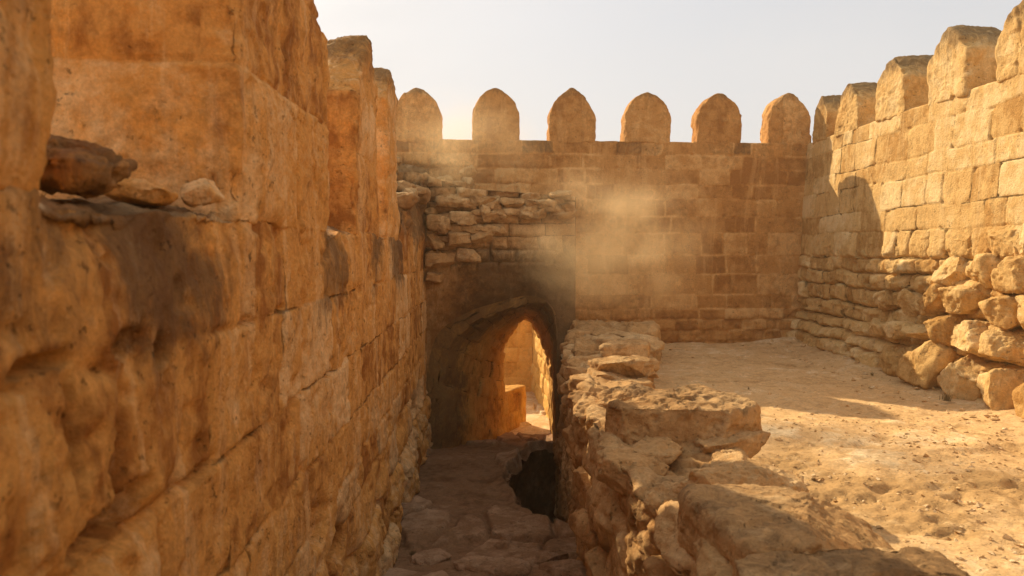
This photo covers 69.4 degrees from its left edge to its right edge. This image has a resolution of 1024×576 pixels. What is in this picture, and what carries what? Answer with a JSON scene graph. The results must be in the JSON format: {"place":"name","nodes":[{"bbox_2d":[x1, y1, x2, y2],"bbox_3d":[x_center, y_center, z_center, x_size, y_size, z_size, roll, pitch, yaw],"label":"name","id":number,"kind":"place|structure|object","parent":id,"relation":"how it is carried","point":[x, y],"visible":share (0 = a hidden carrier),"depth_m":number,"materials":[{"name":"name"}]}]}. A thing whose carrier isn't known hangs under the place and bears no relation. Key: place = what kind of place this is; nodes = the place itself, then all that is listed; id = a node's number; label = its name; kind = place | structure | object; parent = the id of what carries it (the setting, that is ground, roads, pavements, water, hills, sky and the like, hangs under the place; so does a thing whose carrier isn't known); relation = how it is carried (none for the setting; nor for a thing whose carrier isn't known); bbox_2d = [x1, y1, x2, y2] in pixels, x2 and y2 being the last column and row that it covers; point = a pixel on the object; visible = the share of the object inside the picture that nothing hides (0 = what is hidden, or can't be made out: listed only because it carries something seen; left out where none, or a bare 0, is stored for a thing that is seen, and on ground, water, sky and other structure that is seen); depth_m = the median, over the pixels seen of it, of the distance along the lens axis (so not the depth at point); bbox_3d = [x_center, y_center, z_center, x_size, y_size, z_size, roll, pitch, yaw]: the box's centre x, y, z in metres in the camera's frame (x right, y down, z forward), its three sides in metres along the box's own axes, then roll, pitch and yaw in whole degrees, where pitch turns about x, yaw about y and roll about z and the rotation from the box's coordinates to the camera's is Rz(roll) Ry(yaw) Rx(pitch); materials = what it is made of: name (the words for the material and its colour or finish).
{"place":"outdoors","nodes":[
{"label":"outdoors","id":0,"kind":"place"},
{"bbox_2d":[381,432,577,575],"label":"path","id":1,"kind":"structure","parent":0,"point":[477,497],"depth_m":8.43,"materials":[{"name":"stone"}]},
{"bbox_2d":[410,548,451,564],"bbox_3d":[-0.738,2.490,6.814,0.293,0.131,0.407,2,4,40],"label":"flat stone","id":2,"kind":"object","parent":1,"relation":"on","point":[433,556],"visible":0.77,"depth_m":6.73,"materials":[{"name":"brown stone"}]},
{"bbox_2d":[397,172,577,517],"bbox_3d":[-0.362,0.982,11.793,2.573,5.428,2.779,0,3,-2],"label":"vaulted passage","id":3,"kind":"object","parent":1,"relation":"on","point":[499,266],"visible":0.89,"depth_m":10.72,"materials":[{"name":"stone"}]},
{"bbox_2d":[396,157,476,225],"bbox_3d":[-1.310,-1.236,9.938,1.646,1.197,4.215,0,3,-2],"label":"rubble heap","id":4,"kind":"object","parent":3,"relation":"on","point":[410,196],"visible":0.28,"depth_m":9.89,"materials":[{"name":"stone"}]},
{"bbox_2d":[453,556,532,575],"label":"flat stone","id":5,"kind":"object","parent":1,"relation":"on","point":[502,566],"visible":0.93,"depth_m":6.41,"materials":[{"name":"brown stone"}]},
{"bbox_2d":[493,541,518,548],"bbox_3d":[-0.060,2.500,7.117,0.254,0.133,0.208,-3,4,-41],"label":"flat stone","id":6,"kind":"object","parent":1,"relation":"on","point":[502,545],"visible":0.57,"depth_m":7.08,"materials":[{"name":"brown stone"}]},
{"bbox_2d":[508,548,568,565],"bbox_3d":[0.240,2.473,6.762,0.570,0.130,0.390,0,3,-2],"label":"flat stone","id":7,"kind":"object","parent":1,"relation":"on","point":[535,557],"visible":0.62,"depth_m":6.74,"materials":[{"name":"brown stone"}]},
{"bbox_2d":[538,559,586,575],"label":"flat stone","id":8,"kind":"object","parent":1,"relation":"on","point":[569,567],"visible":0.7,"depth_m":6.30,"materials":[{"name":"brown stone"}]},
{"bbox_2d":[510,392,549,434],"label":"pavement","id":9,"kind":"structure","parent":0,"point":[537,421],"depth_m":14.43,"materials":[{"name":"beige stone"}]},
{"bbox_2d":[503,385,525,431],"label":"parapet","id":10,"kind":"structure","parent":9,"relation":"on","point":[514,406],"depth_m":13.65,"materials":[{"name":"stone"}]},
{"bbox_2d":[503,320,531,391],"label":"stone wall","id":11,"kind":"structure","parent":9,"relation":"on","point":[518,358],"depth_m":17.11,"materials":[{"name":"stone"}]},
{"bbox_2d":[531,328,548,418],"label":"stone wall","id":12,"kind":"structure","parent":9,"relation":"on","point":[540,386],"depth_m":15.79,"materials":[{"name":"stone"}]},
{"bbox_2d":[314,0,1021,142],"label":"sky","id":13,"kind":"structure","parent":0,"point":[683,53],"materials":[{"name":"white"}]},
{"bbox_2d":[559,337,1023,575],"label":"courtyard ground","id":14,"kind":"structure","parent":0,"point":[677,364],"depth_m":6.05,"materials":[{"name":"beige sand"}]},
{"bbox_2d":[553,318,898,575],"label":"wall","id":15,"kind":"structure","parent":14,"relation":"on","point":[618,506],"depth_m":4.60,"materials":[{"name":"stone"}]},
{"bbox_2d":[588,355,654,377],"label":"stone block","id":16,"kind":"structure","parent":15,"relation":"on","point":[635,366],"depth_m":6.91,"materials":[{"name":"beige stone"}]},
{"bbox_2d":[599,338,650,357],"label":"stone block","id":17,"kind":"structure","parent":15,"relation":"on","point":[638,347],"depth_m":7.97,"materials":[{"name":"beige stone"}]},
{"bbox_2d":[598,382,654,406],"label":"stone block","id":18,"kind":"structure","parent":15,"relation":"on","point":[625,393],"depth_m":5.68,"materials":[{"name":"beige stone"}]},
{"bbox_2d":[609,322,660,339],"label":"stone block","id":19,"kind":"structure","parent":15,"relation":"on","point":[652,329],"depth_m":10.10,"materials":[{"name":"beige stone"}]},
{"bbox_2d":[604,384,761,447],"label":"stone block","id":20,"kind":"structure","parent":15,"relation":"on","point":[685,416],"depth_m":4.79,"materials":[{"name":"beige stone"}]},
{"bbox_2d":[672,460,808,493],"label":"stone block","id":21,"kind":"structure","parent":15,"relation":"on","point":[750,472],"depth_m":3.91,"materials":[{"name":"beige stone"}]},
{"bbox_2d":[677,483,894,564],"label":"stone block","id":22,"kind":"structure","parent":15,"relation":"on","point":[730,523],"depth_m":3.14,"materials":[{"name":"beige stone"}]},
{"bbox_2d":[731,547,969,575],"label":"stone block","id":23,"kind":"structure","parent":15,"relation":"on","point":[908,561],"depth_m":2.62,"materials":[{"name":"brown stone"}]},
{"bbox_2d":[939,391,951,401],"bbox_3d":[4.520,1.121,7.646,0.224,0.097,0.130,2,3,33],"label":"grass tuft","id":24,"kind":"object","parent":14,"relation":"on","point":[946,398],"visible":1,"depth_m":7.65,"materials":[{"name":"brown"}]},
{"bbox_3d":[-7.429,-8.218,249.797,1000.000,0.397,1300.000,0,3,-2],"label":"ground","id":25,"kind":"structure","parent":0,"visible":0},
{"bbox_2d":[0,0,432,575],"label":"crenellated wall","id":26,"kind":"structure","parent":25,"relation":"on","point":[233,383],"depth_m":2.73,"materials":[{"name":"stone"}]},
{"bbox_2d":[39,134,137,198],"bbox_3d":[-1.213,-0.328,1.994,0.373,0.181,0.408,0,3,-2],"label":"stone","id":27,"kind":"object","parent":26,"relation":"on","point":[84,169],"visible":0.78,"depth_m":1.88,"materials":[{"name":"brown stone"}]},
{"bbox_2d":[104,178,178,205],"bbox_3d":[-1.230,-0.319,2.455,0.227,0.093,0.248,0,3,-2],"label":"stone","id":28,"kind":"object","parent":26,"relation":"on","point":[143,192],"visible":0.88,"depth_m":2.37,"materials":[{"name":"beige stone"}]},
{"bbox_2d":[180,178,224,206],"bbox_3d":[-1.083,-0.332,2.568,0.128,0.105,0.198,-3,4,-41],"label":"stone","id":29,"kind":"object","parent":26,"relation":"on","point":[202,191],"visible":1,"depth_m":2.52,"materials":[{"name":"beige stone"}]},
{"bbox_2d":[395,88,811,343],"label":"crenellated wall","id":30,"kind":"structure","parent":25,"relation":"on","point":[697,238],"depth_m":12.24,"materials":[{"name":"brown stone"}]},
{"bbox_2d":[786,0,1023,418],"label":"crenellated wall","id":31,"kind":"structure","parent":25,"relation":"on","point":[911,264],"depth_m":8.70,"materials":[{"name":"stone"}]}
]}

